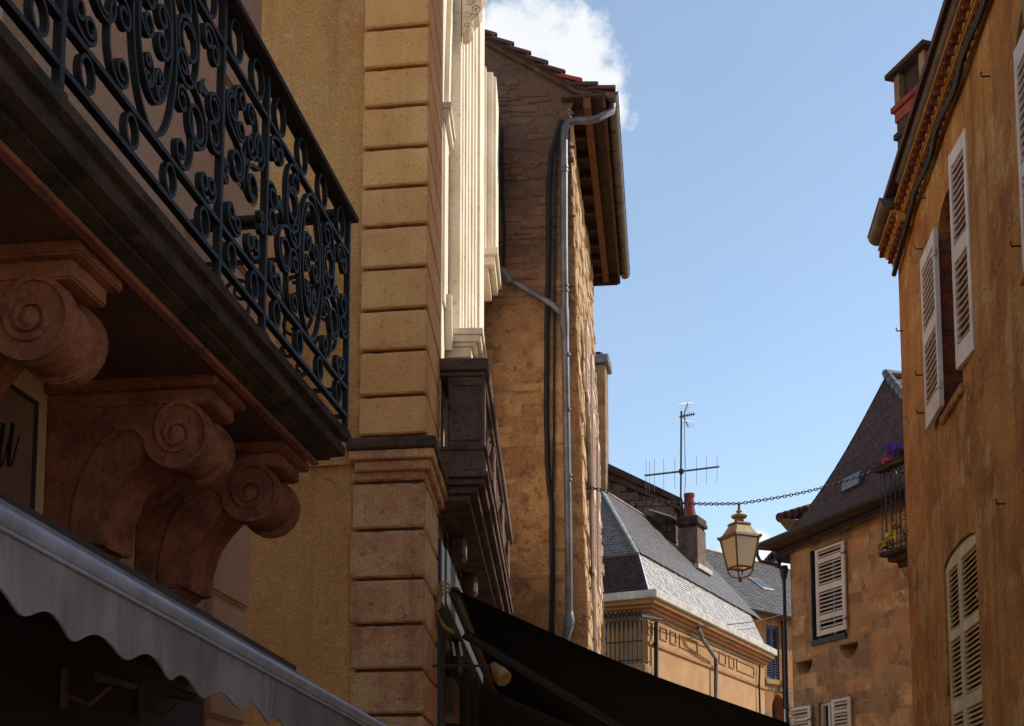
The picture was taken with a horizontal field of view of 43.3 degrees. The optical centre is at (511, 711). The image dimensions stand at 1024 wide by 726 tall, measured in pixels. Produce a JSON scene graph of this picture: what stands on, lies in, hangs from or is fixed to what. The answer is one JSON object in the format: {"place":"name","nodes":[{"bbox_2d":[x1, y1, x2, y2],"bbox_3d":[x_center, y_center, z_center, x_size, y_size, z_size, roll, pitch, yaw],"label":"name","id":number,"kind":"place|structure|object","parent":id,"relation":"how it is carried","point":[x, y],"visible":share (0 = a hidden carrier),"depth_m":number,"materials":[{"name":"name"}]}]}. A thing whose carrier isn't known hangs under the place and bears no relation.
{"place":"outdoors","nodes":[
{"label":"outdoors","id":0,"kind":"place"},
{"bbox_2d":[241,0,512,725],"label":"classical house","id":1,"kind":"structure","parent":0,"point":[404,511],"depth_m":9.71,"materials":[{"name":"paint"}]},
{"bbox_2d":[432,662,510,685],"bbox_3d":[-0.345,-0.284,9.789,0.707,0.199,0.161,-2,-6,16],"label":"arm lamp","id":2,"kind":"object","parent":1,"relation":"attached to","point":[501,675],"visible":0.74,"depth_m":9.70,"materials":[{"name":"metal"}]},
{"bbox_2d":[434,581,789,725],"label":"black awning","id":3,"kind":"object","parent":1,"relation":"attached to","point":[563,679],"visible":0.96,"depth_m":11.12,"materials":[{"name":"fabric"}]},
{"bbox_2d":[484,0,942,567],"label":"sky","id":4,"kind":"structure","parent":0,"point":[759,150],"materials":[{"name":"blue"}]},
{"bbox_2d":[756,369,912,725],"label":"tower house","id":5,"kind":"structure","parent":0,"point":[851,645],"depth_m":22.09,"materials":[{"name":"brown stone"}]},
{"bbox_2d":[776,504,809,530],"bbox_3d":[6.269,-4.264,28.202,0.969,0.865,1.824,-1,-6,12],"label":"dormer eave","id":6,"kind":"object","parent":5,"relation":"part of","point":[787,520],"visible":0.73,"depth_m":27.48,"materials":[{"name":"brown metal"}]},
{"bbox_2d":[821,701,831,725],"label":"window","id":7,"kind":"structure","parent":5,"relation":"in","point":[826,717],"depth_m":22.52,"materials":[{"name":"grey paint"}]},
{"bbox_2d":[819,544,844,637],"bbox_3d":[5.669,-2.090,22.486,0.080,1.621,0.931,2,-7,-21],"label":"window","id":8,"kind":"structure","parent":5,"relation":"in","point":[839,620],"depth_m":22.68,"materials":[{"name":"white wood"}]},
{"bbox_2d":[879,463,907,576],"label":"flower balcony","id":9,"kind":"structure","parent":5,"relation":"attached to","point":[898,555],"depth_m":19.87,"materials":[{"name":"metal"}]},
{"bbox_2d":[877,540,883,553],"bbox_3d":[5.725,-2.558,20.011,0.121,0.204,0.119,3,-7,-22],"label":"marigold plant","id":10,"kind":"object","parent":9,"relation":"in","point":[881,543],"visible":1,"depth_m":20.00,"materials":[{"name":"yellow plant"}]},
{"bbox_2d":[873,454,903,473],"bbox_3d":[6.007,-3.844,19.485,0.180,0.082,1.550,2,-7,-21],"label":"planter box","id":11,"kind":"object","parent":9,"relation":"on","point":[890,464],"visible":0.41,"depth_m":19.82,"materials":[{"name":"wood"}]},
{"bbox_2d":[877,455,893,471],"bbox_3d":[5.815,-3.869,20.046,0.266,0.271,0.267,0,-6,0],"label":"pansy plant","id":12,"kind":"object","parent":11,"relation":"in","point":[886,459],"visible":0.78,"depth_m":19.99,"materials":[{"name":"pink plant"}]},
{"bbox_2d":[884,440,898,456],"bbox_3d":[5.875,-4.046,19.916,0.234,0.264,0.241,0,-6,0],"label":"pansy plant","id":13,"kind":"object","parent":11,"relation":"in","point":[888,444],"visible":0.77,"depth_m":19.88,"materials":[{"name":"purple plant"}]},
{"bbox_2d":[889,441,903,458],"bbox_3d":[5.949,-3.987,19.714,0.325,0.265,0.324,0,-6,0],"label":"pansy plant","id":14,"kind":"object","parent":11,"relation":"in","point":[898,450],"visible":0.69,"depth_m":19.68,"materials":[{"name":"purple plant"}]},
{"bbox_2d":[883,530,895,546],"bbox_3d":[5.819,-2.669,19.898,0.194,0.259,0.187,0,-6,0],"label":"marigold plant","id":15,"kind":"object","parent":9,"relation":"in","point":[888,537],"visible":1,"depth_m":19.87,"materials":[{"name":"yellow plant"}]},
{"bbox_2d":[892,519,900,528],"bbox_3d":[5.990,-2.882,20.091,0.164,0.210,0.146,3,-7,-28],"label":"marigold plant","id":16,"kind":"object","parent":9,"relation":"in","point":[894,522],"visible":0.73,"depth_m":20.08,"materials":[{"name":"yellow plant"}]},
{"bbox_2d":[895,508,905,543],"bbox_3d":[6.169,-2.842,19.913,0.633,0.722,0.525,-5,-8,40],"label":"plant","id":17,"kind":"object","parent":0,"point":[904,535],"visible":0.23,"depth_m":19.94,"materials":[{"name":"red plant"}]},
{"label":"ground","id":18,"kind":"structure","parent":0,"visible":0},
{"bbox_2d":[0,0,348,725],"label":"corner house","id":19,"kind":"structure","parent":18,"relation":"on","point":[190,426],"depth_m":4.57,"materials":[{"name":"brown stone"}]},
{"bbox_2d":[0,7,2,20],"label":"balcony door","id":20,"kind":"structure","parent":19,"relation":"in","point":[1,10],"depth_m":4.61,"materials":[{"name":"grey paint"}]},
{"bbox_2d":[0,384,38,509],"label":"shop sign","id":21,"kind":"object","parent":19,"relation":"attached to","point":[19,414],"visible":0.9,"depth_m":4.38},
{"bbox_2d":[60,669,137,707],"bbox_3d":[-1.511,-0.086,4.671,0.278,0.140,0.120,-1,-6,8],"label":"floodlight","id":22,"kind":"object","parent":19,"relation":"attached to","point":[108,681],"visible":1,"depth_m":4.66,"materials":[{"name":"grey paint"}]},
{"bbox_2d":[138,685,205,718],"bbox_3d":[-1.417,-0.042,5.316,0.278,0.140,0.120,-1,-6,8],"label":"floodlight","id":23,"kind":"object","parent":19,"relation":"attached to","point":[179,695],"visible":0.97,"depth_m":5.30,"materials":[{"name":"grey paint"}]},
{"bbox_2d":[0,0,358,441],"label":"balcony railing","id":24,"kind":"object","parent":19,"relation":"on","point":[223,106],"visible":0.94,"depth_m":4.36,"materials":[{"name":"black metal"}]},
{"bbox_2d":[0,490,386,725],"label":"scalloped awning","id":25,"kind":"object","parent":19,"relation":"attached to","point":[73,586],"visible":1,"depth_m":3.79,"materials":[{"name":"grey fabric"}]},
{"bbox_2d":[479,29,629,725],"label":"gable house","id":26,"kind":"structure","parent":18,"relation":"on","point":[563,249],"depth_m":17.37,"materials":[{"name":"brown stone"}]},
{"bbox_2d":[585,469,873,505],"bbox_3d":[3.481,-3.509,19.296,6.120,1.327,0.414,4,-7,-31],"label":"chain","id":27,"kind":"object","parent":26,"relation":"attached to","point":[695,503],"visible":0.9,"depth_m":19.15,"materials":[{"name":"black metal"}]},
{"bbox_2d":[717,503,761,582],"bbox_3d":[3.422,-2.534,19.378,0.494,1.213,0.494,3,-7,-24],"label":"street lantern","id":28,"kind":"object","parent":27,"relation":"hanging from","point":[739,538],"visible":1,"depth_m":19.26,"materials":[{"name":"metal"}]},
{"bbox_2d":[594,352,683,543],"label":"brown gable house","id":29,"kind":"structure","parent":18,"relation":"on","point":[614,479],"depth_m":38.72,"materials":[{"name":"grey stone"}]},
{"bbox_2d":[600,488,776,714],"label":"mansard house","id":30,"kind":"structure","parent":18,"relation":"on","point":[679,591],"depth_m":33.66,"materials":[{"name":"stone"}]},
{"bbox_2d":[604,609,649,663],"bbox_3d":[2.537,-1.722,30.209,1.358,1.296,0.460,-1,-6,8],"label":"window railing","id":31,"kind":"object","parent":30,"relation":"on","point":[606,617],"depth_m":30.13,"materials":[{"name":"black metal"}]},
{"bbox_2d":[644,402,718,516],"bbox_3d":[5.122,-7.548,38.480,2.671,3.712,0.315,3,-7,-26],"label":"tv aerial","id":32,"kind":"object","parent":30,"relation":"attached to","point":[681,471],"visible":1,"depth_m":38.53,"materials":[{"name":"black metal"}]},
{"bbox_2d":[698,612,787,625],"bbox_3d":[6.828,-2.694,37.201,0.026,2.022,9.946,-3,-7,25],"label":"street wire","id":33,"kind":"object","parent":30,"relation":"attached to","point":[744,622],"visible":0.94,"depth_m":37.02,"materials":[{"name":"black metal"}]},
{"bbox_2d":[706,548,793,725],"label":"slate house","id":34,"kind":"structure","parent":18,"relation":"on","point":[759,590],"depth_m":42.18,"materials":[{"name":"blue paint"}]},
{"bbox_2d":[867,0,1023,725],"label":"ochre house","id":35,"kind":"structure","parent":18,"relation":"on","point":[946,233],"depth_m":8.82,"materials":[{"name":"orange paint"}]},
{"bbox_2d":[1022,0,1023,25],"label":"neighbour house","id":36,"kind":"structure","parent":18,"relation":"on","point":[1023,10],"depth_m":6.31,"materials":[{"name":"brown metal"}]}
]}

